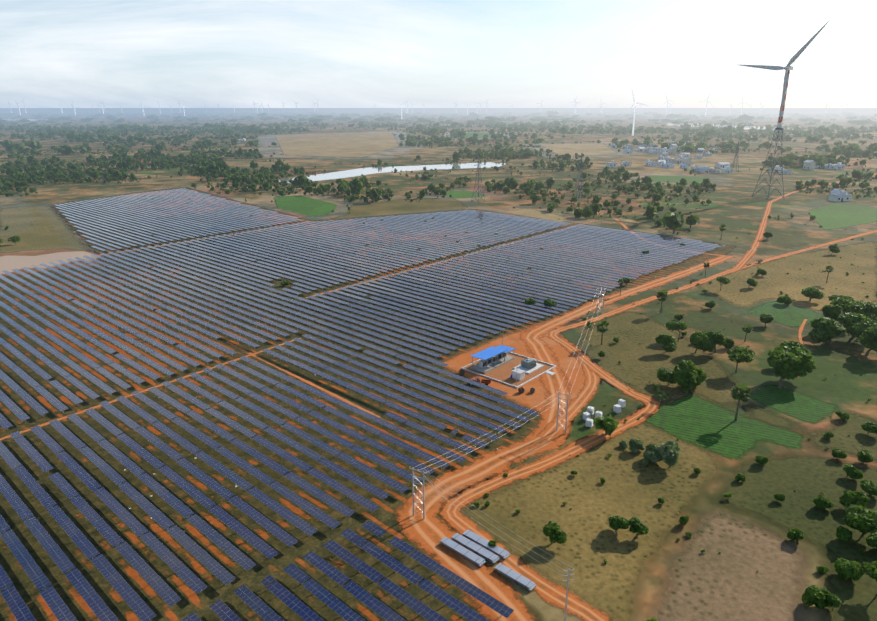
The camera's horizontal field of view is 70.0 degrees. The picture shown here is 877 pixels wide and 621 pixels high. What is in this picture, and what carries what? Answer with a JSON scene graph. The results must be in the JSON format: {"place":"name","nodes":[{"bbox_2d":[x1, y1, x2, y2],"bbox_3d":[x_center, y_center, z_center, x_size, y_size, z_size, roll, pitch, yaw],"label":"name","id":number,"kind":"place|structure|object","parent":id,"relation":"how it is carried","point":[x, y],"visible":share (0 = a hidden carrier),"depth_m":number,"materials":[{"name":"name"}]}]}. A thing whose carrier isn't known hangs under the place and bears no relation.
{"place":"outdoors","nodes":[
{"label":"outdoors","id":0,"kind":"place"},
{"bbox_2d":[0,203,94,252],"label":"tan field","id":1,"kind":"structure","parent":0,"point":[47,229],"depth_m":451.39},
{"bbox_2d":[0,251,98,273],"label":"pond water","id":2,"kind":"structure","parent":0,"point":[8,263],"depth_m":368.38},
{"bbox_2d":[0,248,103,276],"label":"pond bank soil","id":3,"kind":"structure","parent":0,"point":[33,252],"depth_m":380.91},
{"bbox_2d":[0,338,301,439],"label":"dirt track","id":4,"kind":"structure","parent":0,"point":[76,413],"depth_m":194.67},
{"bbox_2d":[226,341,380,417],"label":"dirt track","id":5,"kind":"structure","parent":0,"point":[303,380],"depth_m":205.33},
{"bbox_2d":[259,195,353,217],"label":"crop field","id":6,"kind":"structure","parent":0,"point":[303,205],"depth_m":570.55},
{"bbox_2d":[275,132,398,156],"bbox_3d":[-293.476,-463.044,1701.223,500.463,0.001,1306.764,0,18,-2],"label":"tan field","id":7,"kind":"structure","parent":0,"point":[364,144],"depth_m":1499.13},
{"bbox_2d":[0,187,743,620],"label":"farm ground","id":8,"kind":"structure","parent":0,"point":[384,515],"depth_m":185.12,"materials":[{"name":"soil"}]},
{"bbox_2d":[0,188,724,620],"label":"solar panel tables","id":9,"kind":"object","parent":8,"relation":"on","point":[116,580],"visible":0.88,"depth_m":200.72,"materials":[{"name":"blue glass"}]},
{"bbox_2d":[409,468,445,518],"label":"power pole","id":10,"kind":"object","parent":8,"relation":"on","point":[422,495],"visible":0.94,"depth_m":135.12,"materials":[{"name":"grey metal"}]},
{"bbox_2d":[417,468,570,574],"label":"power line","id":11,"kind":"object","parent":10,"relation":"attached to","point":[493,519],"visible":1,"depth_m":117.31,"materials":[{"name":"silver metal"}]},
{"bbox_2d":[440,537,485,566],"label":"stack","id":12,"kind":"object","parent":8,"relation":"on","point":[474,558],"visible":0.96,"depth_m":125.14,"materials":[{"name":"grey"}]},
{"bbox_2d":[451,533,499,563],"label":"stack","id":13,"kind":"object","parent":8,"relation":"on","point":[478,550],"visible":0.94,"depth_m":126.06,"materials":[{"name":"grey"}]},
{"bbox_2d":[469,376,490,385],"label":"tractor","id":14,"kind":"object","parent":8,"relation":"on","point":[485,381],"visible":0.67,"depth_m":202.10,"materials":[{"name":"brown"}]},
{"bbox_2d":[462,530,509,558],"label":"stack","id":15,"kind":"object","parent":8,"relation":"on","point":[500,552],"visible":0.94,"depth_m":127.33,"materials":[{"name":"grey"}]},
{"bbox_2d":[461,352,555,387],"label":"perimeter wall","id":16,"kind":"structure","parent":8,"relation":"on","point":[463,368],"depth_m":210.60,"materials":[{"name":"white"}]},
{"bbox_2d":[494,563,535,590],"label":"stack","id":17,"kind":"object","parent":8,"relation":"on","point":[517,578],"visible":1,"depth_m":118.47,"materials":[{"name":"grey"}]},
{"bbox_2d":[563,569,574,620],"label":"power pole","id":18,"kind":"object","parent":8,"relation":"on","point":[568,575],"visible":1,"depth_m":104.87,"materials":[{"name":"metal"}]},
{"bbox_2d":[278,162,508,182],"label":"lake water","id":19,"kind":"structure","parent":0,"point":[347,173],"depth_m":899.08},
{"bbox_2d":[306,196,491,219],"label":"crop field","id":20,"kind":"structure","parent":0,"point":[397,206],"depth_m":559.18,"materials":[{"name":"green plant"}]},
{"bbox_2d":[471,154,484,202],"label":"pylon","id":21,"kind":"object","parent":20,"relation":"on","point":[478,185],"visible":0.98,"depth_m":585.52,"materials":[{"name":"grey metal"}]},
{"bbox_2d":[0,108,876,620],"bbox_3d":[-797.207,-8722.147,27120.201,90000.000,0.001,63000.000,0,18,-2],"label":"ground","id":22,"kind":"structure","parent":0,"point":[736,204],"depth_m":621.21,"materials":[{"name":"soil"}]},
{"bbox_2d":[1,131,829,434],"bbox_3d":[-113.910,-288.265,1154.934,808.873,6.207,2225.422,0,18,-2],"label":"trees","id":23,"kind":"object","parent":22,"relation":"on","point":[605,423],"visible":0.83,"depth_m":170.50,"materials":[{"name":"green plant"}]},
{"bbox_2d":[0,145,876,244],"bbox_3d":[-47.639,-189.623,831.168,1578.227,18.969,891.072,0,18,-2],"label":"trees","id":24,"kind":"object","parent":22,"relation":"on","point":[216,166],"visible":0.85,"depth_m":763.27,"materials":[{"name":"green plant"}]},
{"bbox_2d":[0,120,876,158],"bbox_3d":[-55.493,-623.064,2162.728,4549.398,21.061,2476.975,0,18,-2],"label":"trees","id":25,"kind":"object","parent":22,"relation":"on","point":[102,132],"visible":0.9,"depth_m":1891.58,"materials":[{"name":"green plant"}]},
{"bbox_2d":[0,144,876,297],"bbox_3d":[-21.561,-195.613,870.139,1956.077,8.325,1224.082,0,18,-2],"label":"trees","id":26,"kind":"object","parent":22,"relation":"on","point":[618,211],"visible":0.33,"depth_m":757.28,"materials":[{"name":"green plant"}]},
{"bbox_2d":[0,110,876,125],"bbox_3d":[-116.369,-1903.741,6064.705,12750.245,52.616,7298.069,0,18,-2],"label":"trees","id":27,"kind":"object","parent":22,"relation":"on","point":[316,117],"visible":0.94,"depth_m":4978.36,"materials":[{"name":"green plant"}]},
{"bbox_2d":[574,153,583,191],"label":"pylon","id":28,"kind":"object","parent":22,"relation":"on","point":[580,166],"visible":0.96,"depth_m":660.94,"materials":[{"name":"grey metal"}]},
{"bbox_2d":[624,91,647,135],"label":"turbine","id":29,"kind":"object","parent":22,"relation":"on","point":[635,103],"visible":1,"depth_m":1935.83,"materials":[{"name":"grey metal"}]},
{"bbox_2d":[660,161,674,167],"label":"house","id":30,"kind":"structure","parent":22,"relation":"on","point":[663,164],"depth_m":923.63,"materials":[{"name":"white"}]},
{"bbox_2d":[473,219,876,620],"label":"shrubs","id":31,"kind":"object","parent":22,"relation":"on","point":[822,569],"visible":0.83,"depth_m":144.60,"materials":[{"name":"green plant"}]},
{"bbox_2d":[724,338,734,347],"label":"bush","id":32,"kind":"object","parent":22,"relation":"on","point":[729,343],"visible":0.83,"depth_m":230.99,"materials":[{"name":"green plant"}]},
{"bbox_2d":[731,141,739,171],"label":"pylon","id":33,"kind":"object","parent":22,"relation":"on","point":[737,150],"visible":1,"depth_m":860.72,"materials":[{"name":"grey metal"}]},
{"bbox_2d":[741,325,753,341],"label":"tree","id":34,"kind":"object","parent":22,"relation":"on","point":[747,330],"visible":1,"depth_m":237.22,"materials":[{"name":"green plant"}]},
{"bbox_2d":[740,21,828,198],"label":"wind turbine","id":35,"kind":"object","parent":22,"relation":"on","point":[788,68],"visible":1,"depth_m":598.59,"materials":[{"name":"grey metal"}]},
{"bbox_2d":[779,340,805,348],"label":"tree","id":36,"kind":"object","parent":22,"relation":"on","point":[791,343],"visible":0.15,"depth_m":216.46,"materials":[{"name":"green plant"}]},
{"bbox_2d":[803,160,815,169],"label":"house","id":37,"kind":"structure","parent":22,"relation":"on","point":[809,164],"depth_m":893.68,"materials":[{"name":"beige"}]},
{"bbox_2d":[809,317,846,343],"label":"tree","id":38,"kind":"object","parent":22,"relation":"on","point":[827,329],"visible":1,"depth_m":233.26,"materials":[{"name":"green plant"}]},
{"bbox_2d":[828,191,851,201],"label":"house","id":39,"kind":"structure","parent":22,"relation":"on","point":[841,196],"depth_m":595.35,"materials":[{"name":"white"}]},
{"bbox_2d":[830,297,863,324],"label":"acacia tree","id":40,"kind":"object","parent":22,"relation":"on","point":[846,304],"visible":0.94,"depth_m":253.63,"materials":[{"name":"green plant"}]},
{"bbox_2d":[837,312,876,339],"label":"tree","id":41,"kind":"object","parent":22,"relation":"on","point":[856,325],"visible":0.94,"depth_m":237.06,"materials":[{"name":"green plant"}]},
{"bbox_2d":[852,300,876,320],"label":"tree","id":42,"kind":"object","parent":22,"relation":"on","point":[869,310],"visible":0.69,"depth_m":255.28,"materials":[{"name":"green plant"}]},
{"bbox_2d":[859,327,876,355],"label":"tree","id":43,"kind":"object","parent":22,"relation":"on","point":[868,336],"visible":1,"depth_m":223.04,"materials":[{"name":"green plant"}]},
{"bbox_2d":[0,0,876,107],"label":"sky","id":44,"kind":"structure","parent":0,"point":[84,53],"materials":[{"name":"white"}]},
{"bbox_2d":[305,221,593,297],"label":"dirt road","id":45,"kind":"structure","parent":0,"point":[444,260],"depth_m":358.90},
{"bbox_2d":[446,190,485,198],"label":"crop field","id":46,"kind":"structure","parent":0,"point":[461,194],"depth_m":642.23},
{"bbox_2d":[464,132,490,137],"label":"crop field","id":47,"kind":"structure","parent":0,"point":[480,135],"depth_m":2044.64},
{"bbox_2d":[465,352,553,385],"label":"dirt yard","id":48,"kind":"structure","parent":0,"point":[502,373],"depth_m":212.27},
{"bbox_2d":[471,345,515,372],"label":"control building","id":49,"kind":"structure","parent":48,"relation":"on","point":[492,357],"depth_m":215.78,"materials":[{"name":"metal"}]},
{"bbox_2d":[512,368,524,380],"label":"control cabin","id":50,"kind":"object","parent":48,"relation":"on","point":[519,373],"visible":0.85,"depth_m":205.77,"materials":[{"name":"white"}]},
{"bbox_2d":[513,357,543,373],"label":"transformer","id":51,"kind":"object","parent":48,"relation":"on","point":[528,365],"visible":0.96,"depth_m":213.77,"materials":[{"name":"white"}]},
{"bbox_2d":[443,313,613,446],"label":"dirt ground","id":52,"kind":"structure","parent":0,"point":[527,398],"depth_m":213.98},
{"bbox_2d":[556,391,570,433],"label":"power pole","id":53,"kind":"object","parent":52,"relation":"on","point":[557,426],"visible":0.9,"depth_m":170.56,"materials":[{"name":"metal"}]},
{"bbox_2d":[413,394,562,473],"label":"power line","id":54,"kind":"object","parent":53,"relation":"attached to","point":[479,437],"visible":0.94,"depth_m":145.67,"materials":[{"name":"silver metal"}]},
{"bbox_2d":[505,208,570,221],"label":"tan field","id":55,"kind":"structure","parent":0,"point":[533,213],"depth_m":522.70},
{"bbox_2d":[396,256,733,620],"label":"dirt road","id":56,"kind":"structure","parent":0,"point":[429,532],"depth_m":152.37,"materials":[{"name":"soil"}]},
{"bbox_2d":[537,335,599,440],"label":"dirt road","id":57,"kind":"structure","parent":0,"point":[581,400],"depth_m":188.09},
{"bbox_2d":[541,143,616,156],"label":"tan field","id":58,"kind":"structure","parent":0,"point":[586,149],"depth_m":1322.65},
{"bbox_2d":[444,408,755,620],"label":"dry grass field","id":59,"kind":"structure","parent":0,"point":[630,487],"depth_m":138.94,"materials":[{"name":"plant"}]},
{"bbox_2d":[543,521,567,543],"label":"tree","id":60,"kind":"object","parent":59,"relation":"on","point":[553,532],"visible":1,"depth_m":126.38,"materials":[{"name":"green plant"}]},
{"bbox_2d":[608,515,629,535],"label":"tree","id":61,"kind":"object","parent":59,"relation":"on","point":[616,522],"visible":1,"depth_m":130.02,"materials":[{"name":"green plant"}]},
{"bbox_2d":[629,438,644,452],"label":"bush","id":62,"kind":"object","parent":59,"relation":"on","point":[636,445],"visible":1,"depth_m":162.09,"materials":[{"name":"green plant"}]},
{"bbox_2d":[629,517,648,537],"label":"tall tree","id":63,"kind":"object","parent":59,"relation":"on","point":[638,526],"visible":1,"depth_m":129.18,"materials":[{"name":"green plant"}]},
{"bbox_2d":[643,444,661,462],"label":"tree","id":64,"kind":"object","parent":59,"relation":"on","point":[650,453],"visible":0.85,"depth_m":157.27,"materials":[{"name":"green plant"}]},
{"bbox_2d":[657,440,679,466],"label":"tree","id":65,"kind":"object","parent":59,"relation":"on","point":[668,451],"visible":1,"depth_m":154.27,"materials":[{"name":"green plant"}]},
{"bbox_2d":[440,230,876,620],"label":"village road","id":66,"kind":"structure","parent":0,"point":[549,592],"depth_m":156.59,"materials":[{"name":"soil"}]},
{"bbox_2d":[560,307,766,424],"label":"grass field","id":67,"kind":"structure","parent":0,"point":[640,365],"depth_m":224.35,"materials":[{"name":"plant"}]},
{"bbox_2d":[595,320,608,344],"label":"palm","id":68,"kind":"object","parent":67,"relation":"on","point":[602,329],"visible":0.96,"depth_m":233.61,"materials":[{"name":"green plant"}]},
{"bbox_2d":[656,290,668,313],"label":"palm","id":69,"kind":"object","parent":67,"relation":"on","point":[664,295],"visible":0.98,"depth_m":269.35,"materials":[{"name":"green plant"}]},
{"bbox_2d":[655,333,676,351],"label":"tree","id":70,"kind":"object","parent":67,"relation":"on","point":[668,341],"visible":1,"depth_m":226.27,"materials":[{"name":"green plant"}]},
{"bbox_2d":[656,367,675,383],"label":"bush","id":71,"kind":"object","parent":67,"relation":"on","point":[664,374],"visible":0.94,"depth_m":200.39,"materials":[{"name":"green plant"}]},
{"bbox_2d":[666,320,687,340],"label":"acacia tree","id":72,"kind":"object","parent":67,"relation":"on","point":[675,325],"visible":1,"depth_m":237.86,"materials":[{"name":"green plant"}]},
{"bbox_2d":[673,359,706,389],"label":"tree","id":73,"kind":"object","parent":67,"relation":"on","point":[688,375],"visible":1,"depth_m":195.71,"materials":[{"name":"green plant"}]},
{"bbox_2d":[689,331,714,352],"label":"tree","id":74,"kind":"object","parent":67,"relation":"on","point":[704,342],"visible":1,"depth_m":224.12,"materials":[{"name":"green plant"}]},
{"bbox_2d":[707,331,725,352],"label":"tall tree","id":75,"kind":"object","parent":67,"relation":"on","point":[718,337],"visible":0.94,"depth_m":225.34,"materials":[{"name":"green plant"}]},
{"bbox_2d":[727,346,755,372],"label":"acacia tree","id":76,"kind":"object","parent":67,"relation":"on","point":[743,354],"visible":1,"depth_m":207.37,"materials":[{"name":"green plant"}]},
{"bbox_2d":[615,219,725,255],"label":"track road","id":77,"kind":"structure","parent":0,"point":[622,224],"depth_m":440.27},
{"bbox_2d":[649,175,704,182],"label":"crop field","id":78,"kind":"structure","parent":0,"point":[659,178],"depth_m":786.00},
{"bbox_2d":[609,493,827,620],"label":"field","id":79,"kind":"structure","parent":0,"point":[727,583],"depth_m":119.70,"materials":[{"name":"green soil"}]},
{"bbox_2d":[621,393,831,462],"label":"crop field","id":80,"kind":"structure","parent":0,"point":[701,422],"depth_m":174.80,"materials":[{"name":"plant"}]},
{"bbox_2d":[667,123,792,129],"bbox_3d":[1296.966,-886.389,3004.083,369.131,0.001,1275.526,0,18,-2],"label":"river water","id":81,"kind":"structure","parent":0,"point":[691,124],"depth_m":2883.88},
{"bbox_2d":[733,202,772,268],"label":"dirt road","id":82,"kind":"structure","parent":0,"point":[749,254],"depth_m":420.52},
{"bbox_2d":[727,298,822,332],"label":"crop field","id":83,"kind":"structure","parent":0,"point":[788,315],"depth_m":272.14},
{"bbox_2d":[760,313,773,326],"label":"tree","id":84,"kind":"object","parent":83,"relation":"on","point":[766,318],"visible":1,"depth_m":254.63,"materials":[{"name":"green plant"}]},
{"bbox_2d":[777,296,791,304],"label":"bush","id":85,"kind":"object","parent":83,"relation":"on","point":[785,300],"visible":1,"depth_m":282.92,"materials":[{"name":"green plant"}]},
{"bbox_2d":[822,305,842,321],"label":"tall tree","id":86,"kind":"object","parent":83,"relation":"on","point":[834,312],"visible":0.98,"depth_m":248.38,"materials":[{"name":"green plant"}]},
{"bbox_2d":[678,241,876,311],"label":"tan field","id":87,"kind":"structure","parent":0,"point":[775,280],"depth_m":327.62,"materials":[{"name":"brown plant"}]},
{"bbox_2d":[716,276,730,290],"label":"acacia tree","id":88,"kind":"object","parent":87,"relation":"on","point":[725,281],"visible":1,"depth_m":302.43,"materials":[{"name":"green plant"}]},
{"bbox_2d":[801,287,824,300],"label":"tree","id":89,"kind":"object","parent":87,"relation":"on","point":[812,292],"visible":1,"depth_m":285.67,"materials":[{"name":"green plant"}]},
{"bbox_2d":[828,244,840,252],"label":"tree","id":90,"kind":"object","parent":87,"relation":"on","point":[833,248],"visible":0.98,"depth_m":379.05,"materials":[{"name":"green plant"}]},
{"bbox_2d":[828,295,854,300],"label":"tree","id":91,"kind":"object","parent":87,"relation":"on","point":[832,297],"visible":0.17,"depth_m":278.47,"materials":[{"name":"green plant"}]},
{"bbox_2d":[708,441,876,620],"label":"grass field","id":92,"kind":"structure","parent":0,"point":[808,479],"depth_m":141.03,"materials":[{"name":"plant"}]},
{"bbox_2d":[755,455,768,464],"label":"bush","id":93,"kind":"object","parent":92,"relation":"on","point":[763,460],"visible":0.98,"depth_m":155.98,"materials":[{"name":"green plant"}]},
{"bbox_2d":[786,527,803,541],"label":"bush","id":94,"kind":"object","parent":92,"relation":"on","point":[795,533],"visible":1,"depth_m":128.63,"materials":[{"name":"green plant"}]},
{"bbox_2d":[801,585,825,608],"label":"tree","id":95,"kind":"object","parent":92,"relation":"on","point":[813,595],"visible":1,"depth_m":111.70,"materials":[{"name":"green plant"}]},
{"bbox_2d":[813,496,833,508],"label":"bush","id":96,"kind":"object","parent":92,"relation":"on","point":[821,502],"visible":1,"depth_m":138.61,"materials":[{"name":"green plant"}]},
{"bbox_2d":[820,588,841,609],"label":"tree","id":97,"kind":"object","parent":92,"relation":"on","point":[832,600],"visible":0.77,"depth_m":111.07,"materials":[{"name":"green plant"}]},
{"bbox_2d":[831,448,847,458],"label":"bush","id":98,"kind":"object","parent":92,"relation":"on","point":[838,453],"visible":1,"depth_m":158.54,"materials":[{"name":"green plant"}]},
{"bbox_2d":[836,526,852,541],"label":"bush","id":99,"kind":"object","parent":92,"relation":"on","point":[844,534],"visible":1,"depth_m":128.34,"materials":[{"name":"green plant"}]},
{"bbox_2d":[833,558,864,581],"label":"tree","id":100,"kind":"object","parent":92,"relation":"on","point":[846,569],"visible":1,"depth_m":117.14,"materials":[{"name":"green plant"}]},
{"bbox_2d":[843,464,863,478],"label":"bush","id":101,"kind":"object","parent":92,"relation":"on","point":[853,472],"visible":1,"depth_m":149.76,"materials":[{"name":"green plant"}]},
{"bbox_2d":[839,490,869,507],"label":"bush","id":102,"kind":"object","parent":92,"relation":"on","point":[847,498],"visible":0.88,"depth_m":138.31,"materials":[{"name":"green plant"}]},
{"bbox_2d":[843,504,876,533],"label":"tree","id":103,"kind":"object","parent":92,"relation":"on","point":[861,518],"visible":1,"depth_m":128.56,"materials":[{"name":"green plant"}]},
{"bbox_2d":[860,561,876,581],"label":"acacia tree","id":104,"kind":"object","parent":92,"relation":"on","point":[869,568],"visible":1,"depth_m":114.55,"materials":[{"name":"green plant"}]},
{"bbox_2d":[860,479,876,495],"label":"bush","id":105,"kind":"object","parent":92,"relation":"on","point":[868,487],"visible":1,"depth_m":143.67,"materials":[{"name":"green plant"}]},
{"bbox_2d":[866,531,876,547],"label":"bush","id":106,"kind":"object","parent":92,"relation":"on","point":[871,539],"visible":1,"depth_m":124.85,"materials":[{"name":"green plant"}]},
{"bbox_2d":[798,319,807,377],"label":"track road","id":107,"kind":"structure","parent":0,"point":[801,328],"depth_m":250.60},
{"bbox_2d":[745,385,867,430],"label":"crop field","id":108,"kind":"structure","parent":0,"point":[799,406],"depth_m":188.90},
{"bbox_2d":[767,345,816,388],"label":"tree","id":109,"kind":"object","parent":108,"relation":"on","point":[787,362],"visible":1,"depth_m":198.36,"materials":[{"name":"green plant"}]},
{"bbox_2d":[746,403,876,460],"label":"grass field","id":110,"kind":"structure","parent":0,"point":[857,440],"depth_m":172.12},
{"bbox_2d":[731,383,750,420],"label":"palm","id":111,"kind":"object","parent":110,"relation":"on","point":[742,387],"visible":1,"depth_m":176.44,"materials":[{"name":"green plant"}]},
{"bbox_2d":[836,410,850,420],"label":"bush","id":112,"kind":"object","parent":110,"relation":"on","point":[844,416],"visible":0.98,"depth_m":178.62,"materials":[{"name":"green plant"}]},
{"bbox_2d":[857,449,872,463],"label":"bush","id":113,"kind":"object","parent":110,"relation":"on","point":[865,456],"visible":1,"depth_m":156.57,"materials":[{"name":"green plant"}]},
{"bbox_2d":[861,421,876,434],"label":"bush","id":114,"kind":"object","parent":110,"relation":"on","point":[869,427],"visible":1,"depth_m":170.24,"materials":[{"name":"green plant"}]},
{"bbox_2d":[768,174,875,201],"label":"track road","id":115,"kind":"structure","parent":0,"point":[776,199],"depth_m":649.03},
{"bbox_2d":[808,203,876,233],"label":"crop field","id":116,"kind":"structure","parent":0,"point":[832,216],"depth_m":517.98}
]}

